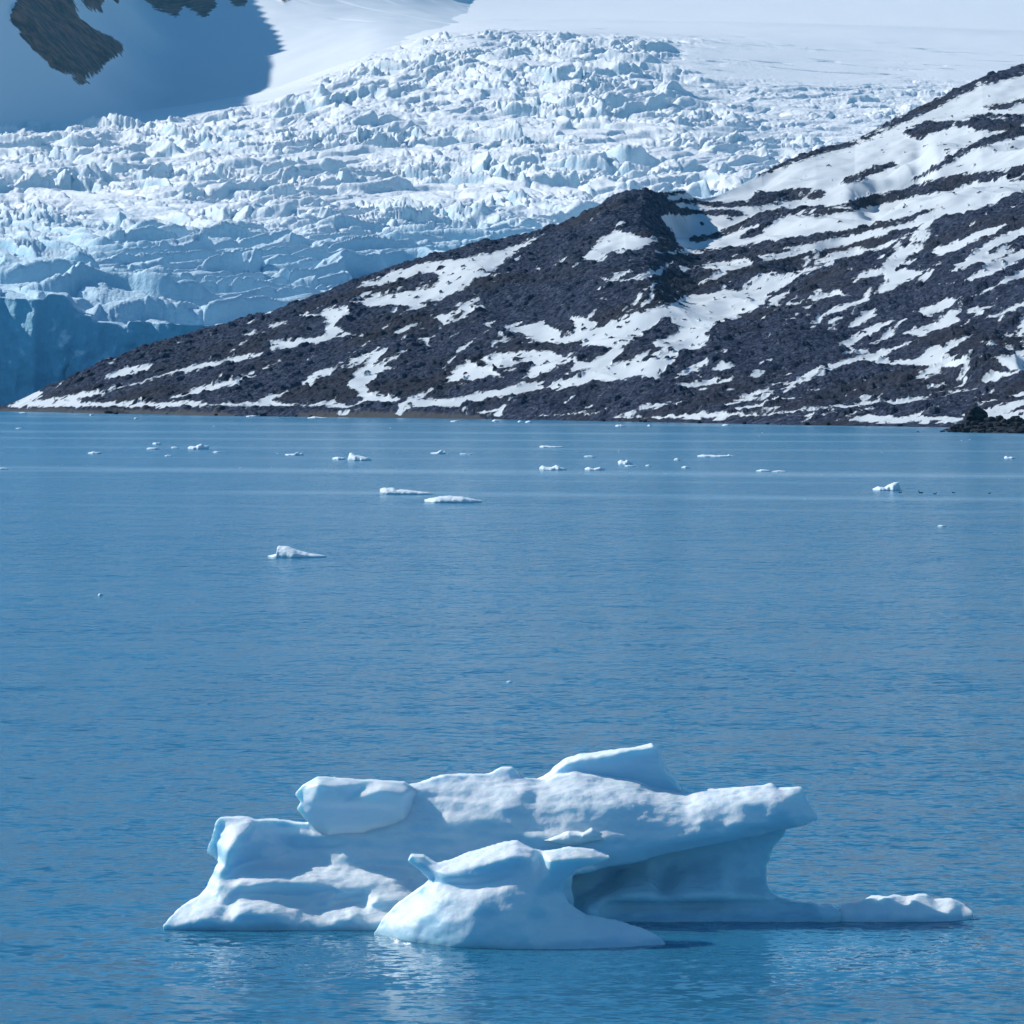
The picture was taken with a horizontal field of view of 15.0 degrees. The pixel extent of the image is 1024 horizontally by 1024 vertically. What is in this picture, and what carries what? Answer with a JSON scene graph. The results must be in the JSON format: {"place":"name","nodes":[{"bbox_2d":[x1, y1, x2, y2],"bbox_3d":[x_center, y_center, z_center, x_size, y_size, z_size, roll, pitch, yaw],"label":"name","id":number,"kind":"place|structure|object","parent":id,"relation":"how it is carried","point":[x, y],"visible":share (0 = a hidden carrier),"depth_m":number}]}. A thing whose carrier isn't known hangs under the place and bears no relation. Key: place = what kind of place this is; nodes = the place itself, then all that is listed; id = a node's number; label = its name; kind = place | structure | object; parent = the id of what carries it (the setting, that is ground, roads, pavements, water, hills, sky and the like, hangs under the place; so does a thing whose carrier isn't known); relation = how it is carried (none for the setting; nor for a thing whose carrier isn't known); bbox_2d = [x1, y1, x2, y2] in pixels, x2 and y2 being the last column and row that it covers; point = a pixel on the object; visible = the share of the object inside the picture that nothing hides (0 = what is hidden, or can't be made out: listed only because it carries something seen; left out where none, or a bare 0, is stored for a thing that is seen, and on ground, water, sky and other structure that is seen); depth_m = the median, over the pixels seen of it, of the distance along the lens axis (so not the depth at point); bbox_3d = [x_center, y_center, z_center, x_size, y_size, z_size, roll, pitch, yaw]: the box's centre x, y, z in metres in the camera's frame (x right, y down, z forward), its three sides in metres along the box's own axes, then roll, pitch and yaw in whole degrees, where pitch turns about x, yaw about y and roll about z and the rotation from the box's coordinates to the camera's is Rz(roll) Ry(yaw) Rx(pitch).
{"place":"outdoors","nodes":[
{"label":"outdoors","id":0,"kind":"place"},
{"bbox_2d":[0,0,469,127],"bbox_3d":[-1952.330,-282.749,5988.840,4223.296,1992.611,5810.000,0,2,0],"label":"mountain","id":1,"kind":"structure","parent":0,"point":[69,61],"depth_m":4325.21},
{"bbox_2d":[0,411,1023,1023],"bbox_3d":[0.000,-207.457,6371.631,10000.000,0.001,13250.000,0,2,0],"label":"sea water","id":2,"kind":"structure","parent":0,"point":[844,649],"depth_m":130.92},
{"bbox_2d":[188,444,208,448],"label":"ice floe","id":3,"kind":"object","parent":2,"relation":"on","point":[200,446],"visible":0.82,"depth_m":555.50},
{"bbox_2d":[285,452,303,455],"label":"ice floe","id":4,"kind":"object","parent":2,"relation":"on","point":[296,453],"visible":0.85,"depth_m":510.90},
{"bbox_2d":[268,546,326,557],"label":"ice floe","id":5,"kind":"object","parent":2,"relation":"on","point":[285,552],"visible":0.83,"depth_m":218.03},
{"bbox_2d":[332,457,345,459],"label":"ice floe","id":6,"kind":"object","parent":2,"relation":"on","point":[338,458],"visible":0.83,"depth_m":483.30},
{"bbox_2d":[348,453,370,460],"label":"ice floe","id":7,"kind":"object","parent":2,"relation":"on","point":[352,457],"visible":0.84,"depth_m":477.97},
{"bbox_2d":[380,488,432,494],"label":"ice floe","id":8,"kind":"object","parent":2,"relation":"on","point":[389,491],"visible":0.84,"depth_m":337.50},
{"bbox_2d":[431,450,445,453],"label":"ice floe","id":9,"kind":"object","parent":2,"relation":"on","point":[441,452],"visible":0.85,"depth_m":521.40},
{"bbox_2d":[424,496,481,502],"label":"ice floe","id":10,"kind":"object","parent":2,"relation":"on","point":[449,499],"visible":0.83,"depth_m":314.95},
{"bbox_2d":[163,743,840,949],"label":"iceberg","id":11,"kind":"object","parent":2,"relation":"on","point":[463,860],"visible":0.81,"depth_m":72.05},
{"bbox_2d":[544,828,603,845],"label":"ice chunk","id":12,"kind":"object","parent":11,"relation":"on","point":[569,838],"visible":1,"depth_m":71.63},
{"bbox_2d":[539,445,562,447],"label":"ice floe","id":13,"kind":"object","parent":2,"relation":"on","point":[541,446],"visible":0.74,"depth_m":569.06},
{"bbox_2d":[539,465,566,469],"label":"ice floe","id":14,"kind":"object","parent":2,"relation":"on","point":[555,467],"visible":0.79,"depth_m":427.29},
{"bbox_2d":[585,467,604,469],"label":"ice floe","id":15,"kind":"object","parent":2,"relation":"on","point":[597,468],"visible":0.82,"depth_m":427.21},
{"bbox_2d":[618,460,632,464],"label":"ice floe","id":16,"kind":"object","parent":2,"relation":"on","point":[622,462],"visible":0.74,"depth_m":456.50},
{"bbox_2d":[697,454,735,456],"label":"ice floe","id":17,"kind":"object","parent":2,"relation":"on","point":[728,455],"visible":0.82,"depth_m":500.03},
{"bbox_2d":[872,482,900,490],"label":"ice floe","id":18,"kind":"object","parent":2,"relation":"on","point":[894,486],"visible":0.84,"depth_m":349.64},
{"bbox_2d":[838,894,972,921],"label":"ice floe","id":19,"kind":"object","parent":2,"relation":"on","point":[911,908],"visible":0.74,"depth_m":72.05},
{"bbox_2d":[0,0,1023,404],"bbox_3d":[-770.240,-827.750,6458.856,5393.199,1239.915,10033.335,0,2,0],"label":"glacier","id":20,"kind":"object","parent":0,"point":[120,234],"visible":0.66,"depth_m":3011.30},
{"bbox_2d":[0,64,1023,426],"bbox_3d":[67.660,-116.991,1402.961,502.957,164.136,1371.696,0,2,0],"label":"moraine hill","id":21,"kind":"structure","parent":0,"point":[874,278],"depth_m":1113.98},
{"bbox_2d":[942,419,1023,432],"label":"rocky point","id":22,"kind":"structure","parent":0,"point":[1006,428],"depth_m":737.43},
{"bbox_2d":[961,428,969,431],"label":"boulder","id":23,"kind":"object","parent":22,"relation":"on","point":[965,430],"visible":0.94,"depth_m":731.29},
{"bbox_2d":[965,406,987,421],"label":"boulder","id":24,"kind":"object","parent":22,"relation":"on","point":[974,413],"visible":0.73,"depth_m":780.37},
{"bbox_2d":[996,415,1003,420],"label":"boulder","id":25,"kind":"object","parent":22,"relation":"on","point":[999,417],"visible":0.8,"depth_m":775.78}
]}

